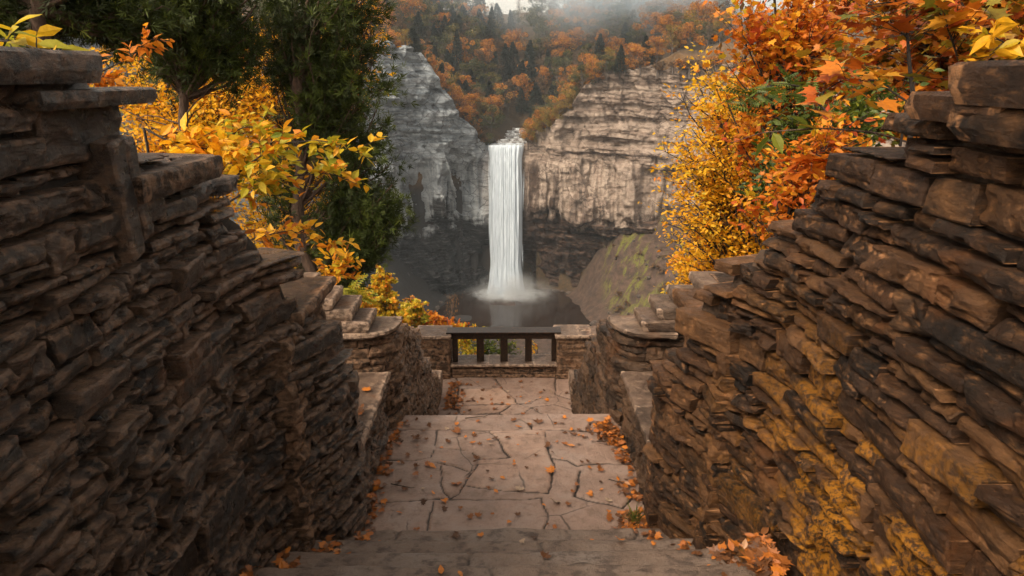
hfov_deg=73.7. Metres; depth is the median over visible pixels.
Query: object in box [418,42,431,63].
forest tree
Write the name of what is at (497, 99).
forest tree
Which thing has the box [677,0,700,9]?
forest tree
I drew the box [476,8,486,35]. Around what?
conifer tree
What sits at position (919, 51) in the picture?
maple tree
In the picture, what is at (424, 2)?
forest tree
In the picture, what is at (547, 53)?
conifer tree
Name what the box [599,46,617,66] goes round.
forest tree
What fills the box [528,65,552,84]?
forest tree
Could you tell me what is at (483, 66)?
forest tree
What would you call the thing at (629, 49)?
forest tree
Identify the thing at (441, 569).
fallen leaf
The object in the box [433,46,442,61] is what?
conifer tree
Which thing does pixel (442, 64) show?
conifer tree
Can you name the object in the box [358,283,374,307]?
autumn bush
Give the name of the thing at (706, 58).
rim shrub
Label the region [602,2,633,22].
forest tree
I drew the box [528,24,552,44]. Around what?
forest tree
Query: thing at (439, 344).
balustrade
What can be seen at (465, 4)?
forest tree
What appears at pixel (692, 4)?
forest tree
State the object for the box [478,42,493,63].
forest tree
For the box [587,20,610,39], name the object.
forest tree
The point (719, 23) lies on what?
forest tree
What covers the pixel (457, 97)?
forest tree
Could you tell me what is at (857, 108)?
dogwood bush
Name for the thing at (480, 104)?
forest tree
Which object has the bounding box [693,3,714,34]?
forest tree
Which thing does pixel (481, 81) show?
conifer tree
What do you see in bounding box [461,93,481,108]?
forest tree
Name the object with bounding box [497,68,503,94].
conifer tree
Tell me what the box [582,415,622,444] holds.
leaf litter
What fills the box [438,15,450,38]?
conifer tree
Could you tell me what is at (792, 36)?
maple tree
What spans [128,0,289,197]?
cedar tree
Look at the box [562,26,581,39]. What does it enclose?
forest tree
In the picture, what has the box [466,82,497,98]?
forest tree
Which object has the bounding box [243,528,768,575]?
stone steps
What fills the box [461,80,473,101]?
conifer tree
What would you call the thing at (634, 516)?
grass tuft
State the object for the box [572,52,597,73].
forest tree
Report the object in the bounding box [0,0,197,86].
cedar tree
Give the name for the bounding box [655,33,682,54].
forest tree
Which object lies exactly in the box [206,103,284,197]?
beech branch
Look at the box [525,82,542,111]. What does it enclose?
conifer tree
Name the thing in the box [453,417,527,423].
landing edge
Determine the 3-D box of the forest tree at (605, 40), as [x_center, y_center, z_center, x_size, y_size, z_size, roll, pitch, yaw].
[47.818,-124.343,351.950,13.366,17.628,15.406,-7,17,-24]
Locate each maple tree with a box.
[638,42,792,293]
[661,233,728,289]
[692,0,890,196]
[803,0,1023,146]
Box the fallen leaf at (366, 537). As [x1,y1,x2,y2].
[362,534,369,540]
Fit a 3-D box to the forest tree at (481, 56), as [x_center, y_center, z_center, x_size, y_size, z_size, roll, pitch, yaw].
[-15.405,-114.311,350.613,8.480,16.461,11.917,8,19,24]
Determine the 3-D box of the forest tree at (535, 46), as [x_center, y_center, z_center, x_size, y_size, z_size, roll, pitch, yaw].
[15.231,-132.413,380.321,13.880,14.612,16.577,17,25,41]
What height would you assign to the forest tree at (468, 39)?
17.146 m
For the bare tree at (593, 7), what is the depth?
379.72 m
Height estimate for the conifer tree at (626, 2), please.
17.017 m
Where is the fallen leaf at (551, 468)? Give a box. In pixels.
[545,465,555,472]
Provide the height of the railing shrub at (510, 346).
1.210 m
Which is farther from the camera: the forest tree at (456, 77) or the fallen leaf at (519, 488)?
the forest tree at (456, 77)
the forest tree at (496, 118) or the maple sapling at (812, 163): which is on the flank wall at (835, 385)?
the maple sapling at (812, 163)
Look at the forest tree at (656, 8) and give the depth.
347.01 m
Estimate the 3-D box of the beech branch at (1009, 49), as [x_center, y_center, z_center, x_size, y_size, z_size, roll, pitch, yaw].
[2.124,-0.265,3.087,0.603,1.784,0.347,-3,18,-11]
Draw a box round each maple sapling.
[775,150,827,182]
[793,0,1010,137]
[793,56,906,146]
[886,0,1015,89]
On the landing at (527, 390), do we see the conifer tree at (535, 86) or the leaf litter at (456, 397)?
the leaf litter at (456, 397)
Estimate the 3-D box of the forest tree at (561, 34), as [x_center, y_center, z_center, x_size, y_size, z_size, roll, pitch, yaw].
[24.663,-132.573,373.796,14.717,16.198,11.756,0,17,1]
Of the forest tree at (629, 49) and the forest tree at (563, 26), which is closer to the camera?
the forest tree at (629, 49)
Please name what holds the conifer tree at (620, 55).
on the cliff
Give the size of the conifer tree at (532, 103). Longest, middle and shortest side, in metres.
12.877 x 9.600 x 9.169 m
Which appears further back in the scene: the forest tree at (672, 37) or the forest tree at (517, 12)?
the forest tree at (517, 12)
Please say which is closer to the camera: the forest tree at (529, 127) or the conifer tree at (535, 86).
the forest tree at (529, 127)
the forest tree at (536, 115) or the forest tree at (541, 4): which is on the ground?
the forest tree at (541, 4)
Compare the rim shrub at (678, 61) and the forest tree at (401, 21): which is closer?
the rim shrub at (678, 61)
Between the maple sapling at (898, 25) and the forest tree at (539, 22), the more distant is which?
the forest tree at (539, 22)
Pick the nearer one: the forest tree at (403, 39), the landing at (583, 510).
the landing at (583, 510)
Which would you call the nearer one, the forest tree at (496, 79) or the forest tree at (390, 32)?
the forest tree at (390, 32)
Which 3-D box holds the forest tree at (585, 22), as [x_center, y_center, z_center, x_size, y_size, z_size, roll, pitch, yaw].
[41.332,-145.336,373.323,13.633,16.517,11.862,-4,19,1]
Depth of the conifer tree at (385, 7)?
336.90 m
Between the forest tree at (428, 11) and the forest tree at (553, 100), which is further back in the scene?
the forest tree at (428, 11)
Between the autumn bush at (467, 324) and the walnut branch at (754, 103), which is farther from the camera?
the autumn bush at (467, 324)
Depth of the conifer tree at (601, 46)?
345.10 m
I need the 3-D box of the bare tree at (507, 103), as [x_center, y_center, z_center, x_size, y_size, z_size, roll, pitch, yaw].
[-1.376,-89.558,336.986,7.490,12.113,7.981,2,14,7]
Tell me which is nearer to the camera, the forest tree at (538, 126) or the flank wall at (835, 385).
the flank wall at (835, 385)
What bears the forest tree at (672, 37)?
on the ground
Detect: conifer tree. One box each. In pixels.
[380,0,392,22]
[408,27,419,48]
[410,29,421,53]
[412,11,429,41]
[428,24,440,46]
[430,50,438,72]
[433,3,441,22]
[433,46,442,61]
[434,0,450,11]
[437,62,446,88]
[437,64,442,73]
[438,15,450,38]
[443,49,453,68]
[447,5,456,27]
[447,57,456,79]
[451,29,464,68]
[452,15,464,36]
[456,75,465,92]
[459,0,472,10]
[459,4,470,27]
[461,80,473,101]
[467,69,479,92]
[470,0,488,18]
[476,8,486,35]
[479,76,485,98]
[482,6,496,41]
[482,81,500,115]
[490,3,506,28]
[490,51,498,74]
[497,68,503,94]
[499,43,515,72]
[502,62,516,80]
[505,10,515,32]
[507,42,519,69]
[511,64,526,92]
[515,88,528,112]
[518,40,537,69]
[519,60,526,84]
[524,54,542,93]
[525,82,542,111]
[527,98,534,117]
[529,101,538,123]
[541,49,551,75]
[546,79,558,103]
[593,33,606,61]
[612,44,629,78]
[619,0,630,12]
[620,22,631,46]
[639,36,656,64]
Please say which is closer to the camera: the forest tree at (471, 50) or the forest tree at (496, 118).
the forest tree at (496, 118)
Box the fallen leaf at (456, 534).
[450,531,461,537]
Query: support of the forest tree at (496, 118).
on the ground
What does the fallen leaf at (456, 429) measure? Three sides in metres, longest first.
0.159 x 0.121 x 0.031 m
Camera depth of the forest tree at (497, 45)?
379.64 m
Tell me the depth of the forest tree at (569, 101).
279.12 m
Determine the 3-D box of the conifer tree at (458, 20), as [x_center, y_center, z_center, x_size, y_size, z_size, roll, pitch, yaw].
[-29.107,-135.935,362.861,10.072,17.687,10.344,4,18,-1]
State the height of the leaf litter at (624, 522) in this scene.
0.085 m
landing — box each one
[364,414,643,531]
[438,376,572,414]
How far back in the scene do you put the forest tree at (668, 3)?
345.75 m
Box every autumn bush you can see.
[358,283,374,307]
[396,298,431,327]
[404,295,424,311]
[423,309,442,324]
[438,315,461,354]
[457,322,472,350]
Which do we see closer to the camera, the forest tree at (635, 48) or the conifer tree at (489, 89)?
the forest tree at (635, 48)
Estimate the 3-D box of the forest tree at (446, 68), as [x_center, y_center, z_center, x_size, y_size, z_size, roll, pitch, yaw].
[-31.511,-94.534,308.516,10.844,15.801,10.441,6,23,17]
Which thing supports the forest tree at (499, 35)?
on the ground
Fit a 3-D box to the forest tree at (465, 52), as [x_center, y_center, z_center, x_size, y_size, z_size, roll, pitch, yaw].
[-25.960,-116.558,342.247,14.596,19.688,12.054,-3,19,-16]
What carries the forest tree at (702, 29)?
on the ground
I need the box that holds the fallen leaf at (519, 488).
[515,485,524,492]
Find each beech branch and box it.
[0,14,90,50]
[88,68,124,86]
[101,22,174,84]
[143,113,259,174]
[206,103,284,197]
[216,118,386,198]
[230,154,370,209]
[240,215,359,263]
[731,116,906,157]
[958,16,1023,60]
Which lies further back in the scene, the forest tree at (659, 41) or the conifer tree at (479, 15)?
the conifer tree at (479, 15)
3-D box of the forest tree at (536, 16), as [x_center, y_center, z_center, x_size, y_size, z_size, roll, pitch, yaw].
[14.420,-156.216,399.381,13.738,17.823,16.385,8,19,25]
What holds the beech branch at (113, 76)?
on the ground
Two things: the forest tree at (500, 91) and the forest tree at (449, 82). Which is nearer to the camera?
the forest tree at (449, 82)
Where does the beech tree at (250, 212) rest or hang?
on the ground
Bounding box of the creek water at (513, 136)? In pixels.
[489,128,526,146]
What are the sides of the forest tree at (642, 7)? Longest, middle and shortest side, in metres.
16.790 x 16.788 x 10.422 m
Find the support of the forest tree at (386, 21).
on the ground
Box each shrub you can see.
[365,265,404,315]
[445,293,462,321]
[456,323,486,354]
[470,326,515,354]
[477,133,489,150]
[493,339,521,354]
[524,341,537,354]
[632,58,645,74]
[650,61,662,78]
[654,60,669,73]
[667,61,675,73]
[673,58,685,74]
[681,57,698,78]
[694,60,702,76]
[700,57,712,71]
[710,56,723,71]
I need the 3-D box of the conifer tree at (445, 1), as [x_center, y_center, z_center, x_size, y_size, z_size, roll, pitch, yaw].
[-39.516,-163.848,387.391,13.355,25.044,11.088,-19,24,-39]
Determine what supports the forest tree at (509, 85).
on the ground
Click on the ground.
(604, 278)
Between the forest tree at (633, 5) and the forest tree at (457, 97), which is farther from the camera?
the forest tree at (633, 5)
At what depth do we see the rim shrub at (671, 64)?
265.67 m
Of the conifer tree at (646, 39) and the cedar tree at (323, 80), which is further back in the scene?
the conifer tree at (646, 39)
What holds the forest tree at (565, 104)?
on the cliff
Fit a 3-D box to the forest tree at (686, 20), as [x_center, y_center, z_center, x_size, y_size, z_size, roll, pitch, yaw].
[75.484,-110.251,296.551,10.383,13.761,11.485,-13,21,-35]
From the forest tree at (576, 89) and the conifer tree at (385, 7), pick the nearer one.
the forest tree at (576, 89)
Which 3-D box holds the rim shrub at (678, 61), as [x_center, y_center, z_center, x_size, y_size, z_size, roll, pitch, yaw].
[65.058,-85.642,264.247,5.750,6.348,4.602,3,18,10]
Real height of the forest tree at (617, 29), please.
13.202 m
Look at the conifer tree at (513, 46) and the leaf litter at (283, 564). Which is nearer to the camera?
the leaf litter at (283, 564)
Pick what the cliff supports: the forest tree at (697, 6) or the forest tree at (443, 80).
the forest tree at (443, 80)
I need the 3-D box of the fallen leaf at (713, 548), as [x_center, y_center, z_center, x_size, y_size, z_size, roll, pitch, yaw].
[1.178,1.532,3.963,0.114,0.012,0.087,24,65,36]
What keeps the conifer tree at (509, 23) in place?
on the ground
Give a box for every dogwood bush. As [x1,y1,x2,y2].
[728,87,906,249]
[733,52,944,224]
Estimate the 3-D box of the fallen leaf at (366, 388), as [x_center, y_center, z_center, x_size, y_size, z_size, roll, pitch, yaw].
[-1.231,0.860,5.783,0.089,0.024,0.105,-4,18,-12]
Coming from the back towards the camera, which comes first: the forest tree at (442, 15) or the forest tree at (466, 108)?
the forest tree at (442, 15)
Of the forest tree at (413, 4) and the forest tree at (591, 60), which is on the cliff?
the forest tree at (591, 60)
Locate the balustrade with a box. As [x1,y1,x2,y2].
[418,325,596,378]
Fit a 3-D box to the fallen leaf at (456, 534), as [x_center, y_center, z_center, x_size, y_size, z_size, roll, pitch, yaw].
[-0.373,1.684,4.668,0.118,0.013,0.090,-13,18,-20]
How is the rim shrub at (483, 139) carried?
on the cliff
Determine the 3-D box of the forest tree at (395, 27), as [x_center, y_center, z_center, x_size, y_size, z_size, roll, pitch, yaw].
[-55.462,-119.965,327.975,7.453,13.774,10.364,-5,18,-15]
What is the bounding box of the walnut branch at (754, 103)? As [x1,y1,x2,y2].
[719,63,832,179]
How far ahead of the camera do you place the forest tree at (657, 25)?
322.99 m
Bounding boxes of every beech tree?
[85,14,294,221]
[220,29,388,268]
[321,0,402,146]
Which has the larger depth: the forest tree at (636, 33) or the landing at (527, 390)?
the forest tree at (636, 33)
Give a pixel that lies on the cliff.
(588, 182)
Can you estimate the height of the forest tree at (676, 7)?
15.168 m
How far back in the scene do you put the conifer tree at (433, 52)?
315.64 m
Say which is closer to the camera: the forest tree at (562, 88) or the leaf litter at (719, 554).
the leaf litter at (719, 554)
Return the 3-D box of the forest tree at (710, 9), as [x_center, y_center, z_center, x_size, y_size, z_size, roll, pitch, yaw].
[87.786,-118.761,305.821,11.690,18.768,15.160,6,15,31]
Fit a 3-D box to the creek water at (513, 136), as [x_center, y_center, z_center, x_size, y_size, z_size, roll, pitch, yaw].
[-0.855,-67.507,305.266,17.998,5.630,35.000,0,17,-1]
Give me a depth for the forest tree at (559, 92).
337.01 m
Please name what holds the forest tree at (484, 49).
on the ground
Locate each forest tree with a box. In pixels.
[377,29,400,41]
[378,11,396,31]
[378,26,399,39]
[387,0,408,18]
[387,17,410,33]
[389,24,402,32]
[393,0,409,20]
[397,28,411,45]
[399,14,415,31]
[404,0,426,21]
[411,0,437,14]
[415,14,431,31]
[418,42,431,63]
[421,5,441,29]
[428,54,440,74]
[430,33,459,57]
[432,1,449,15]
[433,12,450,29]
[435,60,451,80]
[436,72,456,90]
[436,73,457,96]
[437,23,465,47]
[444,1,462,22]
[445,71,464,89]
[446,37,473,63]
[448,86,463,112]
[452,88,472,109]
[454,0,474,11]
[455,40,479,63]
[456,2,471,22]
[457,63,473,75]
[458,105,478,120]
[459,33,474,51]
[460,75,475,91]
[461,22,469,37]
[461,59,482,78]
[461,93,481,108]
[462,15,486,39]
[463,108,483,125]
[464,28,482,56]
[466,15,480,32]
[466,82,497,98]
[470,96,486,117]
[471,4,490,24]
[471,87,485,105]
[473,123,480,142]
[474,47,493,61]
[475,63,496,80]
[476,49,491,69]
[476,72,494,90]
[477,102,504,131]
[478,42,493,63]
[479,38,496,52]
[479,132,493,144]
[480,94,503,119]
[490,37,508,56]
[490,74,507,89]
[490,99,510,120]
[491,83,511,103]
[492,20,507,38]
[495,88,510,106]
[500,78,515,103]
[501,34,517,47]
[504,28,528,54]
[504,73,533,105]
[506,9,526,27]
[516,6,534,23]
[519,118,534,136]
[519,123,537,148]
[522,124,537,139]
[525,5,549,27]
[528,0,559,16]
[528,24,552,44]
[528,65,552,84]
[528,75,549,100]
[529,18,554,35]
[530,36,552,59]
[531,118,545,135]
[532,103,558,125]
[532,109,547,128]
[533,107,552,124]
[538,106,553,134]
[541,37,561,60]
[541,95,557,102]
[543,0,559,12]
[543,5,559,23]
[543,8,565,29]
[544,26,559,43]
[544,56,571,82]
[546,31,569,52]
[548,93,564,114]
[550,15,572,35]
[551,36,577,56]
[551,101,567,118]
[552,80,569,96]
[555,83,573,103]
[556,64,577,87]
[558,49,579,71]
[559,0,581,17]
[559,90,576,118]
[560,98,569,111]
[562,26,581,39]
[563,0,591,26]
[564,27,588,49]
[567,85,580,100]
[568,66,589,87]
[571,63,595,92]
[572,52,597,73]
[574,66,590,85]
[577,6,598,32]
[577,41,599,63]
[584,0,605,8]
[585,57,603,79]
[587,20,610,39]
[587,26,605,48]
[587,66,604,84]
[589,28,615,54]
[593,54,617,78]
[595,0,623,16]
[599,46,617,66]
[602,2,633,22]
[605,36,625,55]
[606,13,636,36]
[608,13,622,33]
[619,0,641,17]
[619,9,638,26]
[622,43,650,69]
[624,42,649,65]
[624,53,646,69]
[626,20,645,43]
[631,11,663,35]
[632,0,655,17]
[635,2,649,22]
[637,0,666,28]
[645,5,666,22]
[645,36,670,60]
[646,42,662,60]
[650,14,680,34]
[653,11,674,30]
[653,16,663,34]
[654,0,678,13]
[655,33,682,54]
[661,15,682,29]
[663,23,687,53]
[667,3,685,17]
[670,10,683,27]
[674,22,706,48]
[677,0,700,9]
[678,0,697,8]
[678,18,693,34]
[683,0,704,23]
[683,9,707,40]
[691,20,721,43]
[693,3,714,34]
[694,25,723,44]
[699,1,719,30]
[710,10,733,35]
[711,10,734,41]
[714,0,735,12]
[717,0,735,35]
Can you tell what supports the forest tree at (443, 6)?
on the ground
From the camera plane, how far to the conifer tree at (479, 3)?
406.20 m
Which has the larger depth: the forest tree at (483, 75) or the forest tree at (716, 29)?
the forest tree at (483, 75)
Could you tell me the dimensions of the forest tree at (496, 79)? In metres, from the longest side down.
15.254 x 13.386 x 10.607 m
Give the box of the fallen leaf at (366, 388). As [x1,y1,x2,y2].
[362,386,370,390]
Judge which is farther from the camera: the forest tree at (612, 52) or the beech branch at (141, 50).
the forest tree at (612, 52)
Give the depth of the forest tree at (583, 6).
381.72 m
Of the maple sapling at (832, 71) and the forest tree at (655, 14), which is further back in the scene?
the forest tree at (655, 14)
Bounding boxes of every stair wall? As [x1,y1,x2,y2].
[304,272,442,430]
[568,271,734,425]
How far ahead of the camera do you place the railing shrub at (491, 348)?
13.49 m
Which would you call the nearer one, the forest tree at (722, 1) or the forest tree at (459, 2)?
the forest tree at (722, 1)
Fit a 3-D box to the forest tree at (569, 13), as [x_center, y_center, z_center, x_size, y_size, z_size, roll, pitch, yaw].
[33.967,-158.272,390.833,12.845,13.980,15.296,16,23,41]
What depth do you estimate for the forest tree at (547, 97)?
331.58 m
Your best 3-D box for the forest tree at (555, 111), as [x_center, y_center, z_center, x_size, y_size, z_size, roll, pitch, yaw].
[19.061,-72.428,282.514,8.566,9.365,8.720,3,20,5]
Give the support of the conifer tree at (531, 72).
on the ground
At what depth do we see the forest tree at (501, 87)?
328.49 m
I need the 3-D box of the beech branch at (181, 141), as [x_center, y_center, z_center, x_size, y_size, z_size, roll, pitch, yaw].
[-2.184,-0.160,5.120,0.787,2.248,0.491,-6,18,-20]
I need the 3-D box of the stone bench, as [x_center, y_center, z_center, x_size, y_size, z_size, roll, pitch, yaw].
[-1.529,1.238,5.677,0.884,1.351,1.370,0,17,-1]
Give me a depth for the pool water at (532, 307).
282.71 m
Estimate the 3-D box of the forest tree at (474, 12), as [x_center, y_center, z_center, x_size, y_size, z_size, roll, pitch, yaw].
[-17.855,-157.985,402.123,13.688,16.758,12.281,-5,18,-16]
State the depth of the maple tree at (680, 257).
13.57 m
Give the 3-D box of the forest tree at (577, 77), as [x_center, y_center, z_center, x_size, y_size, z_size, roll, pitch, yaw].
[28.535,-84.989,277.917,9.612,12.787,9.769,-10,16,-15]
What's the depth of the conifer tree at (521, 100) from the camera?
341.00 m
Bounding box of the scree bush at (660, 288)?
[656,286,665,291]
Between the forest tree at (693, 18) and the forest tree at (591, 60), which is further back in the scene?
the forest tree at (693, 18)
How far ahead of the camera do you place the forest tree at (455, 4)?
381.71 m
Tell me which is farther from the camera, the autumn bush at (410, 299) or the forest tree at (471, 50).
the forest tree at (471, 50)
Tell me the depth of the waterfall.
294.79 m
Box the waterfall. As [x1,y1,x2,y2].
[487,143,525,294]
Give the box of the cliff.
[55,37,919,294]
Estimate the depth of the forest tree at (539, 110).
287.83 m
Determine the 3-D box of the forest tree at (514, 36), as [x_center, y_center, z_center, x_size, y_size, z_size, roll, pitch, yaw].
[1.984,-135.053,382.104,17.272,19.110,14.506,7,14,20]
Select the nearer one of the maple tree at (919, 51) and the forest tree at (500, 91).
the maple tree at (919, 51)
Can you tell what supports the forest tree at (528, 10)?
on the ground
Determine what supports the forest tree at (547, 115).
on the cliff
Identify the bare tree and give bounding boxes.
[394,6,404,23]
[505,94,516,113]
[516,23,527,41]
[589,0,600,18]
[702,18,718,46]
[716,21,725,42]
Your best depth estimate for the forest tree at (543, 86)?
348.84 m
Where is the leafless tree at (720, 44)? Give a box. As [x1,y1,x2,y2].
[684,0,787,220]
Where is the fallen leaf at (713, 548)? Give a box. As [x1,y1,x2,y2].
[707,544,718,554]
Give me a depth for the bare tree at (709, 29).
280.94 m
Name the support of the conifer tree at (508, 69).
on the ground
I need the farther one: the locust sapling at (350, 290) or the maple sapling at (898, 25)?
the locust sapling at (350, 290)
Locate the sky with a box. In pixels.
[358,0,875,14]
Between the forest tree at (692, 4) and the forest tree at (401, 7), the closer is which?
the forest tree at (692, 4)
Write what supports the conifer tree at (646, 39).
on the ground
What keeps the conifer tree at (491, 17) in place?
on the ground
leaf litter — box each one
[239,529,380,575]
[362,420,418,530]
[443,380,472,408]
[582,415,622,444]
[586,415,649,528]
[606,510,649,530]
[641,529,759,575]
[728,527,794,575]
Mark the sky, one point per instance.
(505, 5)
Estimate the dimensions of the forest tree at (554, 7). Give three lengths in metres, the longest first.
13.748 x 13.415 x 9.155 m
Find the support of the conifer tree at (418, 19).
on the ground
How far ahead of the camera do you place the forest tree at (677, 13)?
320.51 m
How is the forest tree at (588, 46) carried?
on the ground
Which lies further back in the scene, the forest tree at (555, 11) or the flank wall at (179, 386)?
the forest tree at (555, 11)
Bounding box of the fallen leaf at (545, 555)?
[540,550,551,560]
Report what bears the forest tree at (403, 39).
on the cliff
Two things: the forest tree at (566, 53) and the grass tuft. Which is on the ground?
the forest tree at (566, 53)
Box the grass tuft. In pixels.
[623,497,643,525]
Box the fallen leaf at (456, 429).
[451,426,460,432]
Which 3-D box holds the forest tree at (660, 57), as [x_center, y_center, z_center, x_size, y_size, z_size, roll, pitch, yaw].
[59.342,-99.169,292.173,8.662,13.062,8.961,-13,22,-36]
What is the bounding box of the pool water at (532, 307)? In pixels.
[436,288,591,326]
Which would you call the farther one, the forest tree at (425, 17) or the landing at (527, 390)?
the forest tree at (425, 17)
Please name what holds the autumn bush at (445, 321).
on the ground
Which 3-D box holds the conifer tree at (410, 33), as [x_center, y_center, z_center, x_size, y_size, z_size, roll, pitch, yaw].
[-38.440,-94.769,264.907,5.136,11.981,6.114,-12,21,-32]
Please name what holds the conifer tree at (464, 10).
on the ground
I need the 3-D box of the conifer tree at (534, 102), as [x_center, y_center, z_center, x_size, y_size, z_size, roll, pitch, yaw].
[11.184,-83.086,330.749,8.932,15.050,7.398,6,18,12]
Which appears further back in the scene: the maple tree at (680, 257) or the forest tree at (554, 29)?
the forest tree at (554, 29)
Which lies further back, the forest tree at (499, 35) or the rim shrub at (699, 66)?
the forest tree at (499, 35)
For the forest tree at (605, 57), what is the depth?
271.59 m
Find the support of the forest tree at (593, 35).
on the ground
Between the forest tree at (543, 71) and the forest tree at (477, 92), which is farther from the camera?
the forest tree at (543, 71)
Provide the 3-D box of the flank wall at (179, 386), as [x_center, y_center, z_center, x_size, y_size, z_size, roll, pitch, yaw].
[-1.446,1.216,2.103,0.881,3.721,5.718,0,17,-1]
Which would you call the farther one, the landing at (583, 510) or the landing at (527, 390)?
the landing at (527, 390)
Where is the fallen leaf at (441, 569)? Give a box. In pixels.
[438,565,443,573]
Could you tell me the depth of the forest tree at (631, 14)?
357.06 m
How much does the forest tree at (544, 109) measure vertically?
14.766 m
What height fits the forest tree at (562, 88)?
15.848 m
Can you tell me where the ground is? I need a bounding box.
[240,0,1007,354]
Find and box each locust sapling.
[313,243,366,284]
[343,273,378,307]
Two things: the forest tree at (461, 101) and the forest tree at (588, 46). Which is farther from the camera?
the forest tree at (588, 46)
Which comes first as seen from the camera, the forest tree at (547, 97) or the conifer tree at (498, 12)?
the forest tree at (547, 97)
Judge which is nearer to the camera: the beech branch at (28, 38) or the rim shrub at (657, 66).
the beech branch at (28, 38)
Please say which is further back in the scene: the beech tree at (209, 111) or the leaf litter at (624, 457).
the beech tree at (209, 111)
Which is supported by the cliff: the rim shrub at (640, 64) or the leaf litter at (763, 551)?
the rim shrub at (640, 64)
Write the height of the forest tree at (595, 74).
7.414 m
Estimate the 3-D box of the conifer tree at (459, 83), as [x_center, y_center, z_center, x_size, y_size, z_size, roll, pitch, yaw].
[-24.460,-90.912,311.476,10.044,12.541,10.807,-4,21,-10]
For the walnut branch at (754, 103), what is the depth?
5.79 m
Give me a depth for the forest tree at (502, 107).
314.91 m
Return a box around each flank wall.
[0,46,371,575]
[643,60,1023,575]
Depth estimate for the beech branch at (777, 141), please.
3.33 m
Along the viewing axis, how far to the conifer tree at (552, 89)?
339.85 m
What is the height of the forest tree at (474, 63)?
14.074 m
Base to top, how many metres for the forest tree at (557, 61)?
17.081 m
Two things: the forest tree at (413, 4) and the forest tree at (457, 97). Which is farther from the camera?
the forest tree at (413, 4)
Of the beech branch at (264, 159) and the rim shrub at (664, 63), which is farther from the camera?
the rim shrub at (664, 63)
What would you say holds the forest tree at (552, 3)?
on the ground
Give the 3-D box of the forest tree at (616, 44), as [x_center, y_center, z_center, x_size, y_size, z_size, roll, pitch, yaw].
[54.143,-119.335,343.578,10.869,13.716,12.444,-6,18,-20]
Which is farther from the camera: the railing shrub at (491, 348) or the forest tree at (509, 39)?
the forest tree at (509, 39)
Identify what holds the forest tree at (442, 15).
on the ground
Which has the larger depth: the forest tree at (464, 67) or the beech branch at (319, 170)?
the forest tree at (464, 67)
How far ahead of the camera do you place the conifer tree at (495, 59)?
356.12 m
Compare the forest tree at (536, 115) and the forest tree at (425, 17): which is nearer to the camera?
the forest tree at (536, 115)
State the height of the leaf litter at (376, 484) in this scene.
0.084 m
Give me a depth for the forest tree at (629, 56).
285.94 m
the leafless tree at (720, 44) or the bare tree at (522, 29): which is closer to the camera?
the leafless tree at (720, 44)
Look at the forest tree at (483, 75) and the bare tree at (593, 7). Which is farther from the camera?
the bare tree at (593, 7)
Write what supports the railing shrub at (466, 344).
on the ground
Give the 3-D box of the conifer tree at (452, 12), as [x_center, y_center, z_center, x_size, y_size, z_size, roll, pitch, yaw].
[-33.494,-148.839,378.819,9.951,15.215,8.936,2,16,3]
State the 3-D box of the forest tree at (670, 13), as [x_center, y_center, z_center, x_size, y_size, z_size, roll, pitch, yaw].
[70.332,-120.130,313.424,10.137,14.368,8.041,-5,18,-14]
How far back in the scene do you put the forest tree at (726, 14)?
299.55 m
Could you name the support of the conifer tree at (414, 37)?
on the cliff
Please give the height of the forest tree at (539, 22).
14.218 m
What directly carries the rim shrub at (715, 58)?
on the cliff
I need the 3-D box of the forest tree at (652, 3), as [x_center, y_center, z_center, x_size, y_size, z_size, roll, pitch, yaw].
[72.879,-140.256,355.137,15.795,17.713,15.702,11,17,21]
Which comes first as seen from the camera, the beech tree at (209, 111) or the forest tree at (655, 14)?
the beech tree at (209, 111)
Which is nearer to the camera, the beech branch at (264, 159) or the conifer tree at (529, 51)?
the beech branch at (264, 159)
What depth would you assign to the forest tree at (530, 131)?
288.60 m
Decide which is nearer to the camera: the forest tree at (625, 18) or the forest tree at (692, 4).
the forest tree at (692, 4)
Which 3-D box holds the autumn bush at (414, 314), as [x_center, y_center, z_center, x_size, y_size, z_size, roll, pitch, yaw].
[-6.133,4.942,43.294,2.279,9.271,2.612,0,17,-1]
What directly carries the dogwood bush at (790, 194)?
on the ground
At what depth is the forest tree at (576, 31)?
367.68 m
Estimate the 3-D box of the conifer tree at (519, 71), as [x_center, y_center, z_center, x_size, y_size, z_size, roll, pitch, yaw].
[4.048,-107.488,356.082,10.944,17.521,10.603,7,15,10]
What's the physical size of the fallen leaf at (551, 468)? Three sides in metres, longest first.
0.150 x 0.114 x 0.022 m
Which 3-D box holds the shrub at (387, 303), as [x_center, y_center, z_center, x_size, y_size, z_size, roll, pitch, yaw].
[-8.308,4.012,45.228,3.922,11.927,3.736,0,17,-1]
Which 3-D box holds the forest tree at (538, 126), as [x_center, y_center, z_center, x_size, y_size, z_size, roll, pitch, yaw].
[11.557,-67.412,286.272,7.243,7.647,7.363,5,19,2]
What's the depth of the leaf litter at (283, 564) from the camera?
3.95 m
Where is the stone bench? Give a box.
[357,372,390,497]
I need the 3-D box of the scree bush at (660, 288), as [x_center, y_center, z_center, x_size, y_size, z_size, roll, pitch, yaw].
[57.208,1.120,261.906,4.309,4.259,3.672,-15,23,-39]
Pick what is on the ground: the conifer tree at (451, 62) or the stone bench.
the conifer tree at (451, 62)
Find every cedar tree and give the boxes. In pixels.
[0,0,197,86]
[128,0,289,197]
[249,0,421,296]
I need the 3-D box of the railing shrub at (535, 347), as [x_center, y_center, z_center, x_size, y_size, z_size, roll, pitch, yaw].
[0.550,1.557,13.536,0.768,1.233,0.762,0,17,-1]

